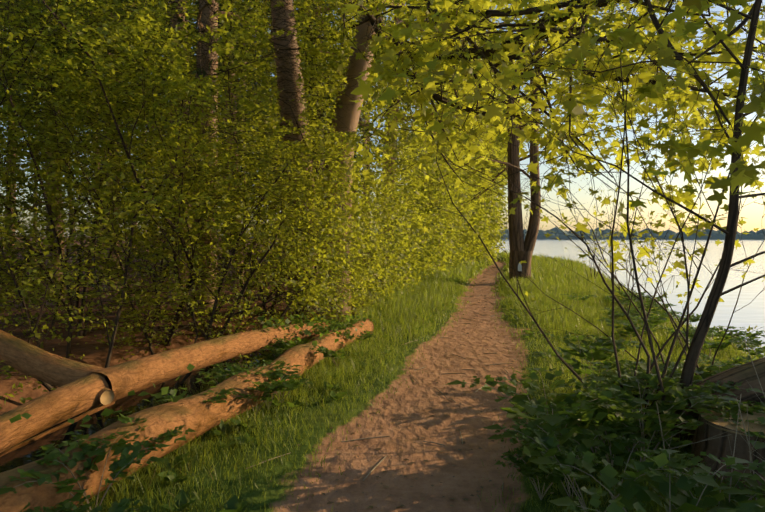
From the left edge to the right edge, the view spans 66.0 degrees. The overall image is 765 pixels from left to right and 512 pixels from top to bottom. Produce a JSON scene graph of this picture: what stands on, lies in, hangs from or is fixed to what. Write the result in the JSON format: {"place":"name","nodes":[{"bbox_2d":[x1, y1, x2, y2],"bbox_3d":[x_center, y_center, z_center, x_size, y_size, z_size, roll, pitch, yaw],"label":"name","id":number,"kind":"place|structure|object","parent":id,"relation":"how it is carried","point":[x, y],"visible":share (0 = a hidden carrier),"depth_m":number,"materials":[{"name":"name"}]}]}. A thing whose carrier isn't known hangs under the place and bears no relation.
{"place":"outdoors","nodes":[
{"label":"outdoors","id":0,"kind":"place"},
{"bbox_2d":[0,237,755,511],"bbox_3d":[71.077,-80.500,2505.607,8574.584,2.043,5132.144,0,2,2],"label":"ground","id":1,"kind":"structure","parent":0,"point":[470,472],"depth_m":5.16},
{"bbox_2d":[0,319,373,511],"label":"fallen logs","id":2,"kind":"object","parent":1,"relation":"on","point":[83,387],"visible":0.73,"depth_m":4.96,"materials":[{"name":"brown wood"}]},
{"bbox_2d":[100,390,113,404],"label":"log cut faces","id":3,"kind":"object","parent":2,"relation":"on","point":[107,397],"visible":0.98,"depth_m":5.00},
{"bbox_2d":[9,312,374,485],"bbox_3d":[-1.400,1.058,6.521,1.314,0.483,6.983,0,2,12],"label":"ivy on logs","id":4,"kind":"object","parent":2,"relation":"on","point":[108,412],"visible":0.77,"depth_m":7.21,"materials":[{"name":"green plant"}]},
{"bbox_2d":[4,0,369,288],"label":"wood trunks","id":5,"kind":"object","parent":1,"relation":"on","point":[231,267],"visible":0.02,"depth_m":27.79,"materials":[{"name":"brown plant"}]},
{"bbox_2d":[0,0,384,421],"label":"thicket stems","id":6,"kind":"object","parent":1,"relation":"on","point":[49,387],"visible":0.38,"depth_m":8.98,"materials":[{"name":"brown plant"}]},
{"bbox_2d":[0,0,411,293],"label":"trunks","id":7,"kind":"object","parent":1,"relation":"on","point":[152,117],"depth_m":20.40,"materials":[{"name":"brown wood"}]},
{"bbox_2d":[0,0,530,422],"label":"hedge leaves","id":8,"kind":"object","parent":1,"relation":"on","point":[409,255],"visible":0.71,"depth_m":8.96,"materials":[{"name":"green plant"}]},
{"bbox_2d":[12,0,729,323],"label":"tree trunks","id":9,"kind":"object","parent":1,"relation":"on","point":[350,120],"visible":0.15,"depth_m":13.65,"materials":[{"name":"brown plant"}]},
{"bbox_2d":[137,0,764,331],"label":"maple leaves","id":10,"kind":"object","parent":9,"relation":"attached to","point":[631,37],"visible":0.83,"depth_m":6.38,"materials":[{"name":"green plant"}]},
{"bbox_2d":[236,0,764,294],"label":"branches","id":11,"kind":"object","parent":9,"relation":"attached to","point":[436,97],"visible":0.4,"depth_m":7.71,"materials":[{"name":"brown plant"}]},
{"bbox_2d":[246,295,512,489],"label":"twigs","id":12,"kind":"object","parent":1,"relation":"on","point":[418,383],"visible":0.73,"depth_m":4.89,"materials":[{"name":"brown wood"}]},
{"bbox_2d":[0,290,764,511],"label":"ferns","id":13,"kind":"object","parent":1,"relation":"on","point":[580,409],"visible":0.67,"depth_m":3.97,"materials":[{"name":"green plant"}]},
{"bbox_2d":[13,291,764,511],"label":"stalks and stems","id":14,"kind":"object","parent":1,"relation":"on","point":[573,488],"visible":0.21,"depth_m":3.67,"materials":[{"name":"green plant"}]},
{"bbox_2d":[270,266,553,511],"bbox_3d":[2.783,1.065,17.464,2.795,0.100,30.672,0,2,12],"label":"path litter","id":15,"kind":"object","parent":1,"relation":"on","point":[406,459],"visible":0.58,"depth_m":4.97,"materials":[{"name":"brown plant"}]},
{"bbox_2d":[61,250,764,511],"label":"grass","id":16,"kind":"structure","parent":1,"relation":"on","point":[552,278],"depth_m":8.79,"materials":[{"name":"green plant"}]},
{"bbox_2d":[155,287,764,511],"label":"verge weeds","id":17,"kind":"object","parent":1,"relation":"on","point":[233,504],"visible":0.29,"depth_m":4.46,"materials":[{"name":"green plant"}]},
{"bbox_2d":[250,227,764,239],"bbox_3d":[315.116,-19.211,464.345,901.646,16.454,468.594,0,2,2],"label":"shore trees","id":18,"kind":"object","parent":1,"relation":"on","point":[751,235],"visible":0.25,"depth_m":576.16,"materials":[{"name":"green plant"}]},
{"bbox_2d":[422,0,654,278],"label":"twin stem tree","id":19,"kind":"object","parent":1,"relation":"on","point":[523,251],"visible":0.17,"depth_m":20.60,"materials":[{"name":"brown plant"}]},
{"bbox_2d":[345,0,764,446],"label":"bank shrub stems","id":20,"kind":"object","parent":1,"relation":"on","point":[724,265],"visible":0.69,"depth_m":4.83,"materials":[{"name":"brown plant"}]},
{"bbox_2d":[652,357,764,498],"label":"tree stump","id":21,"kind":"object","parent":1,"relation":"on","point":[719,447],"visible":0.42,"depth_m":4.22,"materials":[{"name":"wood"}]},
{"bbox_2d":[701,410,764,436],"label":"cut stump","id":22,"kind":"object","parent":21,"relation":"attached to","point":[753,427],"visible":0.58,"depth_m":4.11,"materials":[{"name":"wood"}]},
{"bbox_2d":[0,0,764,236],"label":"sky","id":23,"kind":"structure","parent":0,"point":[753,211],"materials":[{"name":"white"}]},
{"bbox_2d":[492,239,764,356],"bbox_3d":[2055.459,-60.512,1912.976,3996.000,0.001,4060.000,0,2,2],"label":"lake","id":24,"kind":"structure","parent":0,"point":[752,314],"depth_m":46.89,"materials":[{"name":"grey liquid"}]}
]}

